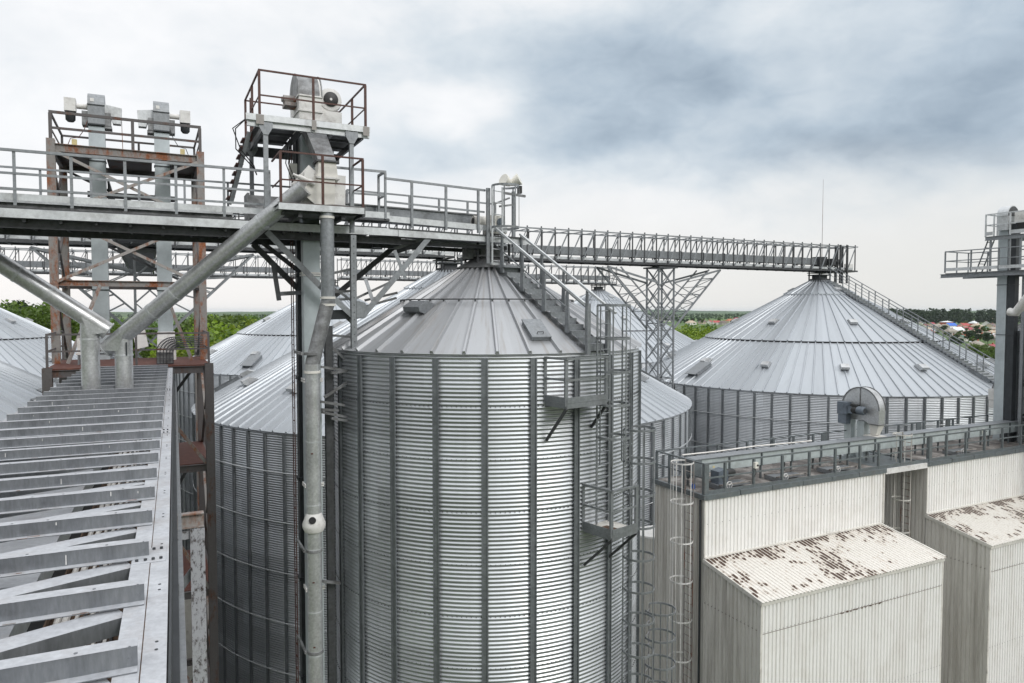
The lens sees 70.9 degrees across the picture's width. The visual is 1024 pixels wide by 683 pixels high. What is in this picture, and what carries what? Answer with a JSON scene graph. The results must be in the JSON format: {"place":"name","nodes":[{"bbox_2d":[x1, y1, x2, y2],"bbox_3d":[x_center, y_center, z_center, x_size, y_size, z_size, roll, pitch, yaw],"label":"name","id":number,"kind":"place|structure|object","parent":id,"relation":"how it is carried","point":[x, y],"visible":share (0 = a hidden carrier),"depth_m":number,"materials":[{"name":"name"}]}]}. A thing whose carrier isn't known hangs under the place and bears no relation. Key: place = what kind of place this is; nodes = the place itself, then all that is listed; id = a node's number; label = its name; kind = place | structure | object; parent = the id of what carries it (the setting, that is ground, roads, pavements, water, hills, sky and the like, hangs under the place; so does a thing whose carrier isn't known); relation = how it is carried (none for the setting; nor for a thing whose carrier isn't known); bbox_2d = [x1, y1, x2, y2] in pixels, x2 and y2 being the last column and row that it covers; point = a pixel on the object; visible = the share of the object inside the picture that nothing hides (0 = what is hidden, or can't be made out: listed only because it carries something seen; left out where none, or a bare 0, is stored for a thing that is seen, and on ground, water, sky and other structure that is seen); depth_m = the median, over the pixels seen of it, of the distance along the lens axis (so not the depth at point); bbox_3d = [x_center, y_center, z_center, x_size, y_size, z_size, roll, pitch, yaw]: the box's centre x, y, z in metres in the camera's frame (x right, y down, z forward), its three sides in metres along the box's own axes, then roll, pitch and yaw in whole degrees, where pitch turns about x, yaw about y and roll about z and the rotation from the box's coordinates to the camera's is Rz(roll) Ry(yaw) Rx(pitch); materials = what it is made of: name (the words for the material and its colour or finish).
{"place":"outdoors","nodes":[
{"label":"outdoors","id":0,"kind":"place"},
{"bbox_2d":[75,338,80,364],"bbox_3d":[-14.250,0.285,24.090,0.600,0.960,0.500,-1,3,-27],"label":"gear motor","id":1,"kind":"object","parent":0,"point":[78,353],"visible":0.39,"depth_m":23.81,"materials":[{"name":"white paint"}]},
{"bbox_2d":[134,330,175,359],"bbox_3d":[-13.302,0.125,26.774,1.410,1.150,1.250,-1,3,-27],"label":"elevator boot","id":2,"kind":"object","parent":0,"point":[142,341],"visible":0.57,"depth_m":26.28,"materials":[{"name":"white paint"}]},
{"bbox_2d":[111,312,271,315],"bbox_3d":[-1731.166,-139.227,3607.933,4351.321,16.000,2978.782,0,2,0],"label":"hills","id":3,"kind":"structure","parent":0,"point":[131,313],"depth_m":3511.03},
{"bbox_2d":[0,0,1023,311],"label":"sky","id":4,"kind":"structure","parent":0,"point":[899,122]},
{"bbox_2d":[42,310,985,313],"bbox_3d":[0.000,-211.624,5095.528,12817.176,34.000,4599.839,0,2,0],"label":"hills","id":5,"kind":"structure","parent":0,"point":[739,312],"depth_m":5775.95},
{"bbox_2d":[110,312,1019,347],"bbox_3d":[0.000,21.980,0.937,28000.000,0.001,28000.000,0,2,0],"label":"ground","id":6,"kind":"structure","parent":0,"point":[679,325],"depth_m":1160.38,"materials":[{"name":"plant"}]},
{"bbox_2d":[0,299,50,326],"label":"tree","id":7,"kind":"object","parent":6,"relation":"on","point":[41,306],"visible":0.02,"depth_m":111.91,"materials":[{"name":"green plant"}]},
{"bbox_2d":[6,299,45,312],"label":"tree","id":8,"kind":"object","parent":6,"relation":"on","point":[24,303],"visible":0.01,"depth_m":119.19,"materials":[{"name":"green plant"}]},
{"bbox_2d":[0,361,58,420],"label":"grain silo","id":9,"kind":"object","parent":6,"relation":"on","point":[19,387],"visible":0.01,"depth_m":31.44,"materials":[{"name":"metal"}]},
{"bbox_2d":[8,301,79,340],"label":"tree","id":10,"kind":"object","parent":6,"relation":"on","point":[74,324],"visible":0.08,"depth_m":106.90,"materials":[{"name":"green plant"}]},
{"bbox_2d":[0,308,114,378],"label":"grain silo","id":11,"kind":"object","parent":6,"relation":"on","point":[22,342],"visible":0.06,"depth_m":55.36,"materials":[{"name":"metal"}]},
{"bbox_2d":[64,93,121,359],"bbox_3d":[-15.398,5.936,27.106,1.820,30.090,0.915,-1,3,-27],"label":"bucket elevator","id":12,"kind":"object","parent":6,"relation":"on","point":[95,105],"visible":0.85,"depth_m":26.36,"materials":[{"name":"metal"}]},
{"bbox_2d":[41,110,218,682],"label":"steel tower","id":13,"kind":"structure","parent":6,"relation":"on","point":[198,455],"depth_m":25.18,"materials":[{"name":"metal"}]},
{"bbox_2d":[156,336,203,363],"bbox_3d":[-11.349,0.282,24.598,1.461,0.900,0.422,-1,3,-27],"label":"cable tray","id":14,"kind":"object","parent":13,"relation":"on","point":[166,357],"visible":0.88,"depth_m":24.33,"materials":[{"name":"metal"}]},
{"bbox_2d":[110,321,154,357],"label":"tree","id":15,"kind":"object","parent":6,"relation":"on","point":[143,354],"visible":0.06,"depth_m":140.06,"materials":[{"name":"green plant"}]},
{"bbox_2d":[30,246,253,357],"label":"lattice tower","id":16,"kind":"structure","parent":6,"relation":"on","point":[37,250],"depth_m":35.56,"materials":[{"name":"rusted steel"},{"name":"zinc"},{"name":"dark zinc"}]},
{"bbox_2d":[107,181,155,274],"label":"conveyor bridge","id":17,"kind":"structure","parent":16,"relation":"on","point":[128,261],"depth_m":43.22,"materials":[{"name":"metal"}]},
{"bbox_2d":[133,323,157,357],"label":"tree","id":18,"kind":"object","parent":6,"relation":"on","point":[150,338],"visible":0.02,"depth_m":147.00,"materials":[{"name":"green plant"}]},
{"bbox_2d":[137,101,189,396],"bbox_3d":[-13.326,5.892,28.147,1.820,30.090,0.915,-1,3,-27],"label":"bucket elevator","id":19,"kind":"object","parent":6,"relation":"on","point":[159,112],"visible":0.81,"depth_m":27.32,"materials":[{"name":"metal"}]},
{"bbox_2d":[148,341,186,357],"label":"tree","id":20,"kind":"object","parent":6,"relation":"on","point":[180,354],"depth_m":87.16,"materials":[{"name":"green plant"}]},
{"bbox_2d":[146,328,223,357],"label":"tree","id":21,"kind":"object","parent":6,"relation":"on","point":[216,332],"visible":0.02,"depth_m":100.60,"materials":[{"name":"green plant"}]},
{"bbox_2d":[110,313,265,318],"bbox_3d":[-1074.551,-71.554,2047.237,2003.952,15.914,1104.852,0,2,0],"label":"wood","id":22,"kind":"object","parent":6,"relation":"on","point":[262,316],"visible":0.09,"depth_m":2015.27,"materials":[{"name":"green plant"}]},
{"bbox_2d":[184,599,192,679],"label":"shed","id":23,"kind":"structure","parent":6,"relation":"on","point":[188,618],"depth_m":35.86,"materials":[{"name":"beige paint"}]},
{"bbox_2d":[177,510,207,682],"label":"trestle","id":24,"kind":"object","parent":6,"relation":"on","point":[195,574],"visible":0.44,"depth_m":9.08,"materials":[{"name":"paint"}]},
{"bbox_2d":[0,365,186,682],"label":"conveyor gallery","id":25,"kind":"object","parent":24,"relation":"on","point":[91,565],"visible":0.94,"depth_m":5.87,"materials":[{"name":"metal"}]},
{"bbox_2d":[173,316,241,335],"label":"tree","id":26,"kind":"object","parent":6,"relation":"on","point":[187,323],"visible":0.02,"depth_m":114.44,"materials":[{"name":"green plant"}]},
{"bbox_2d":[185,333,229,355],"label":"tree","id":27,"kind":"object","parent":6,"relation":"on","point":[192,352],"visible":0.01,"depth_m":87.08,"materials":[{"name":"green plant"}]},
{"bbox_2d":[176,328,241,354],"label":"tree","id":28,"kind":"object","parent":6,"relation":"on","point":[218,336],"visible":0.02,"depth_m":91.77,"materials":[{"name":"green plant"}]},
{"bbox_2d":[180,319,240,345],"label":"tree","id":29,"kind":"object","parent":6,"relation":"on","point":[218,328],"visible":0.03,"depth_m":105.50,"materials":[{"name":"green plant"}]},
{"bbox_2d":[207,315,246,327],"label":"tree","id":30,"kind":"object","parent":6,"relation":"on","point":[237,320],"visible":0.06,"depth_m":169.63,"materials":[{"name":"green plant"}]},
{"bbox_2d":[174,285,368,549],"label":"grain silo","id":31,"kind":"object","parent":6,"relation":"on","point":[260,343],"visible":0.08,"depth_m":62.69,"materials":[{"name":"metal"}]},
{"bbox_2d":[281,73,345,682],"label":"bucket elevator","id":32,"kind":"object","parent":6,"relation":"on","point":[307,256],"visible":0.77,"depth_m":16.60,"materials":[{"name":"white paint"}]},
{"bbox_2d":[100,181,310,388],"bbox_3d":[-6.772,-1.128,15.752,5.101,4.612,0.407,0,2,11],"label":"spout pipe","id":33,"kind":"object","parent":32,"relation":"attached to","point":[118,343],"visible":0.92,"depth_m":15.68,"materials":[{"name":"metal"}]},
{"bbox_2d":[289,138,298,682],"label":"service ladder","id":34,"kind":"object","parent":32,"relation":"attached to","point":[294,426],"visible":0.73,"depth_m":17.11,"materials":[{"name":"metal"}]},
{"bbox_2d":[294,212,335,682],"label":"downpipe","id":35,"kind":"object","parent":6,"relation":"on","point":[313,524],"visible":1,"depth_m":15.18,"materials":[{"name":"metal"}]},
{"bbox_2d":[251,230,430,682],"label":"strut frame","id":36,"kind":"object","parent":6,"relation":"on","point":[355,312],"visible":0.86,"depth_m":16.85,"materials":[{"name":"metal"}]},
{"bbox_2d":[0,147,529,251],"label":"conveyor walkway","id":37,"kind":"structure","parent":36,"relation":"on","point":[40,214],"depth_m":15.51,"materials":[{"name":"metal"}]},
{"bbox_2d":[0,252,113,389],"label":"spout pipe","id":38,"kind":"object","parent":37,"relation":"attached to","point":[94,327],"visible":0.93,"depth_m":15.78,"materials":[{"name":"metal"}]},
{"bbox_2d":[240,69,369,232],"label":"service platform","id":39,"kind":"structure","parent":37,"relation":"attached to","point":[267,130],"depth_m":16.04,"materials":[{"name":"metal"}]},
{"bbox_2d":[226,131,250,204],"bbox_3d":[-6.327,-3.992,16.624,0.498,1.574,0.879,-1,3,-27],"label":"ship ladder","id":40,"kind":"object","parent":39,"relation":"on","point":[236,174],"visible":0.89,"depth_m":16.43,"materials":[{"name":"metal"}]},
{"bbox_2d":[232,118,256,174],"bbox_3d":[-5.899,-4.448,16.344,0.852,1.317,0.028,-1,3,-27],"label":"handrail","id":41,"kind":"object","parent":39,"relation":"hanging from","point":[240,123],"visible":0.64,"depth_m":16.22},
{"bbox_2d":[271,150,365,224],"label":"service platform","id":42,"kind":"structure","parent":37,"relation":"attached to","point":[293,212],"depth_m":15.10,"materials":[{"name":"metal"}]},
{"bbox_2d":[471,215,506,234],"bbox_3d":[-0.606,-2.974,18.343,0.855,0.460,0.400,-1,3,-27],"label":"gear motor","id":43,"kind":"object","parent":37,"relation":"attached to","point":[483,220],"visible":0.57,"depth_m":18.23,"materials":[{"name":"beige paint"}]},
{"bbox_2d":[486,183,518,264],"bbox_3d":[-0.171,-2.895,17.845,0.717,1.966,0.682,-1,3,-30],"label":"caged ladder","id":44,"kind":"object","parent":37,"relation":"attached to","point":[493,190],"visible":0.96,"depth_m":17.93,"materials":[{"name":"metal"}]},
{"bbox_2d":[495,173,525,246],"bbox_3d":[-0.128,-3.486,19.000,1.160,1.947,0.384,-2,3,-34],"label":"floodlight mast","id":45,"kind":"object","parent":37,"relation":"attached to","point":[505,178],"visible":0.76,"depth_m":19.04,"materials":[{"name":"metal"}]},
{"bbox_2d":[191,268,691,682],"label":"grain silo","id":46,"kind":"object","parent":6,"relation":"on","point":[254,512],"visible":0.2,"depth_m":32.53,"materials":[{"name":"metal"}]},
{"bbox_2d":[433,257,463,269],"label":"silo inlet","id":47,"kind":"object","parent":46,"relation":"on","point":[446,263],"visible":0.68,"depth_m":42.97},
{"bbox_2d":[0,213,455,258],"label":"conveyor bridge","id":48,"kind":"structure","parent":47,"relation":"on","point":[73,242],"depth_m":37.49,"materials":[{"name":"metal"}]},
{"bbox_2d":[333,257,641,682],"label":"grain silo","id":49,"kind":"object","parent":6,"relation":"on","point":[466,547],"visible":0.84,"depth_m":15.71,"materials":[{"name":"metal"}]},
{"bbox_2d":[462,242,509,263],"bbox_3d":[-0.738,-2.235,18.983,1.125,0.650,0.850,-1,3,-27],"label":"silo inlet","id":50,"kind":"object","parent":49,"relation":"on","point":[468,253],"visible":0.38,"depth_m":18.67,"materials":[{"name":"metal"}]},
{"bbox_2d":[495,227,616,354],"bbox_3d":[0.927,-1.318,17.063,0.720,3.080,3.622,-2,3,-38],"label":"roof stair","id":51,"kind":"object","parent":49,"relation":"on","point":[584,339],"visible":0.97,"depth_m":16.86,"materials":[{"name":"metal"}]},
{"bbox_2d":[544,356,608,440],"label":"balcony","id":52,"kind":"structure","parent":49,"relation":"attached to","point":[565,403],"depth_m":15.24,"materials":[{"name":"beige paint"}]},
{"bbox_2d":[582,483,638,565],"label":"balcony","id":53,"kind":"structure","parent":49,"relation":"attached to","point":[611,530],"depth_m":15.72,"materials":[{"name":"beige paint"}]},
{"bbox_2d":[595,304,630,524],"bbox_3d":[2.240,1.633,15.761,0.733,4.895,0.680,-2,3,-40],"label":"caged ladder","id":54,"kind":"object","parent":49,"relation":"attached to","point":[621,371],"visible":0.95,"depth_m":15.80,"materials":[{"name":"metal"}]},
{"bbox_2d":[621,425,655,682],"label":"caged ladder","id":55,"kind":"object","parent":49,"relation":"attached to","point":[643,496],"visible":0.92,"depth_m":16.50,"materials":[{"name":"metal"}]},
{"bbox_2d":[644,602,675,682],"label":"caged ladder","id":56,"kind":"object","parent":49,"relation":"attached to","point":[667,669],"visible":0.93,"depth_m":17.47,"materials":[{"name":"metal"}]},
{"bbox_2d":[574,289,696,367],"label":"grain silo","id":57,"kind":"object","parent":6,"relation":"on","point":[638,331],"visible":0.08,"depth_m":79.77,"materials":[{"name":"metal"}]},
{"bbox_2d":[590,284,606,290],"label":"silo inlet","id":58,"kind":"object","parent":57,"relation":"on","point":[596,287],"visible":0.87,"depth_m":85.73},
{"bbox_2d":[337,257,616,284],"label":"conveyor bridge","id":59,"kind":"structure","parent":58,"relation":"on","point":[536,276],"depth_m":76.09,"materials":[{"name":"metal"}]},
{"bbox_2d":[674,323,705,337],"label":"tree","id":60,"kind":"object","parent":6,"relation":"on","point":[687,330],"visible":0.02,"depth_m":165.38,"materials":[{"name":"green plant"}]},
{"bbox_2d":[648,313,745,319],"bbox_3d":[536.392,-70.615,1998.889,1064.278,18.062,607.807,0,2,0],"label":"wood","id":61,"kind":"object","parent":6,"relation":"on","point":[708,315],"visible":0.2,"depth_m":1892.61,"materials":[{"name":"green plant"}]},
{"bbox_2d":[682,322,717,334],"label":"tree","id":62,"kind":"object","parent":6,"relation":"on","point":[704,326],"visible":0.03,"depth_m":171.68,"materials":[{"name":"green plant"}]},
{"bbox_2d":[687,330,713,339],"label":"tree","id":63,"kind":"object","parent":6,"relation":"on","point":[696,336],"visible":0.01,"depth_m":151.89,"materials":[{"name":"green plant"}]},
{"bbox_2d":[691,325,714,339],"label":"tree","id":64,"kind":"object","parent":6,"relation":"on","point":[702,333],"visible":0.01,"depth_m":167.22,"materials":[{"name":"green plant"}]},
{"bbox_2d":[639,456,946,682],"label":"clad building","id":65,"kind":"structure","parent":6,"relation":"on","point":[832,579],"depth_m":26.24,"materials":[{"name":"beige paint"}]},
{"bbox_2d":[669,459,693,682],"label":"caged ladder","id":66,"kind":"object","parent":65,"relation":"attached to","point":[684,584],"visible":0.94,"depth_m":25.80,"materials":[{"name":"metal"}]},
{"bbox_2d":[697,500,701,682],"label":"drain pipe","id":67,"kind":"object","parent":65,"relation":"attached to","point":[699,598],"visible":1,"depth_m":25.73,"materials":[{"name":"metal"}]},
{"bbox_2d":[711,466,735,484],"bbox_3d":[7.880,5.008,26.750,0.930,0.755,0.500,-1,3,-27],"label":"gear motor","id":68,"kind":"object","parent":65,"relation":"on","point":[717,471],"visible":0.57,"depth_m":26.56,"materials":[{"name":"metal"}]},
{"bbox_2d":[709,477,751,488],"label":"slide gate","id":69,"kind":"structure","parent":65,"relation":"on","point":[731,482],"depth_m":26.54,"materials":[{"name":"metal"}]},
{"bbox_2d":[642,279,994,456],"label":"grain silo","id":70,"kind":"object","parent":6,"relation":"on","point":[803,358],"visible":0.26,"depth_m":48.26,"materials":[{"name":"metal"}]},
{"bbox_2d":[456,225,857,283],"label":"conveyor bridge","id":71,"kind":"structure","parent":70,"relation":"on","point":[818,264],"depth_m":51.00,"materials":[{"name":"metal"}]},
{"bbox_2d":[807,271,829,280],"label":"silo inlet","id":72,"kind":"object","parent":70,"relation":"on","point":[819,275],"visible":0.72,"depth_m":57.33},
{"bbox_2d":[826,266,994,383],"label":"roof stair","id":73,"kind":"object","parent":70,"relation":"on","point":[932,343],"visible":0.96,"depth_m":50.79,"materials":[{"name":"metal"}]},
{"bbox_2d":[837,386,885,458],"bbox_3d":[15.538,11.321,32.419,0.939,18.617,1.940,-1,3,-27],"label":"bucket elevator","id":74,"kind":"object","parent":6,"relation":"on","point":[865,406],"visible":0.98,"depth_m":31.95,"materials":[{"name":"metal"}]},
{"bbox_2d":[869,435,1023,682],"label":"clad building","id":75,"kind":"structure","parent":6,"relation":"on","point":[967,516],"depth_m":30.37,"materials":[{"name":"beige paint"}]},
{"bbox_2d":[655,414,1023,494],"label":"roof railing","id":76,"kind":"object","parent":75,"relation":"on","point":[705,477],"visible":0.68,"depth_m":29.23,"materials":[{"name":"metal"}]},
{"bbox_2d":[681,420,1017,485],"bbox_3d":[17.755,4.637,32.355,25.280,1.060,0.560,-1,3,-27],"label":"roof conveyor","id":77,"kind":"object","parent":75,"relation":"on","point":[733,455],"visible":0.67,"depth_m":30.17,"materials":[{"name":"metal"}]},
{"bbox_2d":[682,440,811,455],"bbox_3d":[9.477,4.205,28.628,6.901,0.092,0.080,-1,3,-27],"label":"conduit","id":78,"kind":"object","parent":77,"relation":"on","point":[745,447],"visible":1,"depth_m":28.47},
{"bbox_2d":[764,469,806,480],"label":"slide gate","id":79,"kind":"structure","parent":77,"relation":"attached to","point":[773,476],"depth_m":27.89,"materials":[{"name":"metal"}]},
{"bbox_2d":[816,463,856,472],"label":"slide gate","id":80,"kind":"structure","parent":77,"relation":"attached to","point":[827,468],"depth_m":29.18,"materials":[{"name":"metal"}]},
{"bbox_2d":[942,446,977,454],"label":"slide gate","id":81,"kind":"structure","parent":77,"relation":"attached to","point":[955,451],"depth_m":32.79,"materials":[{"name":"metal"}]},
{"bbox_2d":[837,452,919,468],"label":"gap walkway","id":82,"kind":"structure","parent":75,"relation":"on","point":[885,460],"depth_m":31.66,"materials":[{"name":"metal"}]},
{"bbox_2d":[890,432,912,536],"bbox_3d":[17.078,12.081,31.827,0.716,16.150,0.773,-1,3,-27],"label":"caged ladder","id":83,"kind":"object","parent":75,"relation":"attached to","point":[903,495],"visible":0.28,"depth_m":31.52,"materials":[{"name":"metal"}]},
{"bbox_2d":[885,463,927,473],"bbox_3d":[16.704,5.369,30.445,2.750,0.220,0.060,-1,3,-27],"label":"fascia board","id":84,"kind":"object","parent":75,"relation":"attached to","point":[906,468],"visible":1,"depth_m":30.40,"materials":[{"name":"white paint"}]},
{"bbox_2d":[887,308,1020,323],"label":"wood","id":85,"kind":"object","parent":6,"relation":"on","point":[934,315],"visible":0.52,"depth_m":1240.99,"materials":[{"name":"green plant"}]},
{"bbox_2d":[963,331,974,338],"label":"tree","id":86,"kind":"object","parent":6,"relation":"on","point":[970,334],"visible":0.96,"depth_m":510.22,"materials":[{"name":"green plant"}]},
{"bbox_2d":[967,343,988,352],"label":"tree","id":87,"kind":"object","parent":6,"relation":"on","point":[976,346],"visible":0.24,"depth_m":234.48,"materials":[{"name":"green plant"}]},
{"bbox_2d":[977,349,991,357],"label":"tree","id":88,"kind":"object","parent":6,"relation":"on","point":[984,352],"visible":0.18,"depth_m":214.26,"materials":[{"name":"green plant"}]},
{"bbox_2d":[979,345,994,354],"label":"tree","id":89,"kind":"object","parent":6,"relation":"on","point":[990,348],"visible":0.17,"depth_m":229.44,"materials":[{"name":"green plant"}]},
{"bbox_2d":[981,332,993,341],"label":"tree","id":90,"kind":"object","parent":6,"relation":"on","point":[987,337],"visible":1,"depth_m":471.49,"materials":[{"name":"green plant"}]},
{"bbox_2d":[988,384,993,407],"bbox_3d":[25.811,11.101,37.582,0.939,18.617,1.940,-1,3,-27],"label":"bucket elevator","id":91,"kind":"object","parent":6,"relation":"on","point":[991,396],"visible":0.12,"depth_m":37.68,"materials":[{"name":"metal"}]},
{"bbox_2d":[993,206,1023,441],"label":"bucket elevator","id":92,"kind":"object","parent":6,"relation":"on","point":[1006,334],"visible":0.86,"depth_m":35.92,"materials":[{"name":"metal"}]},
{"bbox_2d":[940,210,1023,278],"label":"service platform","id":93,"kind":"structure","parent":92,"relation":"attached to","point":[985,274],"depth_m":35.96,"materials":[{"name":"metal"}]},
{"bbox_2d":[975,240,994,271],"bbox_3d":[24.182,-4.369,36.768,0.580,1.610,0.598,-1,3,-27],"label":"ship ladder","id":94,"kind":"object","parent":93,"relation":"on","point":[987,242],"visible":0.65,"depth_m":36.70,"materials":[{"name":"metal"}]},
{"bbox_2d":[1006,295,1023,315],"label":"spout pipe","id":95,"kind":"object","parent":92,"relation":"attached to","point":[1017,309],"visible":1,"depth_m":34.02,"materials":[{"name":"metal"}]},
{"bbox_2d":[1014,323,1023,442],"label":"grain silo","id":96,"kind":"object","parent":6,"relation":"on","point":[1017,375],"visible":0.09,"depth_m":36.05,"materials":[{"name":"metal"}]},
{"bbox_2d":[1017,275,1023,442],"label":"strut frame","id":97,"kind":"object","parent":6,"relation":"on","point":[1020,397],"visible":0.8,"depth_m":35.38,"materials":[{"name":"metal"}]},
{"bbox_2d":[596,265,720,388],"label":"lattice tower","id":98,"kind":"structure","parent":0,"point":[660,324],"depth_m":50.39,"materials":[{"name":"metal"}]},
{"bbox_2d":[685,320,696,324],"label":"house","id":99,"kind":"structure","parent":0,"point":[690,322],"depth_m":1141.58,"materials":[{"name":"brick"}]},
{"bbox_2d":[650,313,975,316],"bbox_3d":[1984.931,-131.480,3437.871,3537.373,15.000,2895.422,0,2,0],"label":"hills","id":100,"kind":"structure","parent":0,"point":[713,313],"depth_m":3599.58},
{"bbox_2d":[942,327,957,334],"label":"house","id":101,"kind":"structure","parent":0,"point":[952,331],"depth_m":658.80,"materials":[{"name":"stone"}]},
{"bbox_2d":[948,326,965,331],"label":"house","id":102,"kind":"structure","parent":0,"point":[957,328],"depth_m":691.20,"materials":[{"name":"brick"}]},
{"bbox_2d":[967,339,986,347],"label":"house","id":103,"kind":"structure","parent":0,"point":[977,342],"depth_m":405.65,"materials":[{"name":"stone"}]},
{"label":"silo inlet","id":104,"kind":"object","parent":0,"visible":0},
{"bbox_2d":[0,246,320,279],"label":"conveyor bridge","id":105,"kind":"structure","parent":104,"relation":"on","point":[44,264],"depth_m":64.09,"materials":[{"name":"metal"}]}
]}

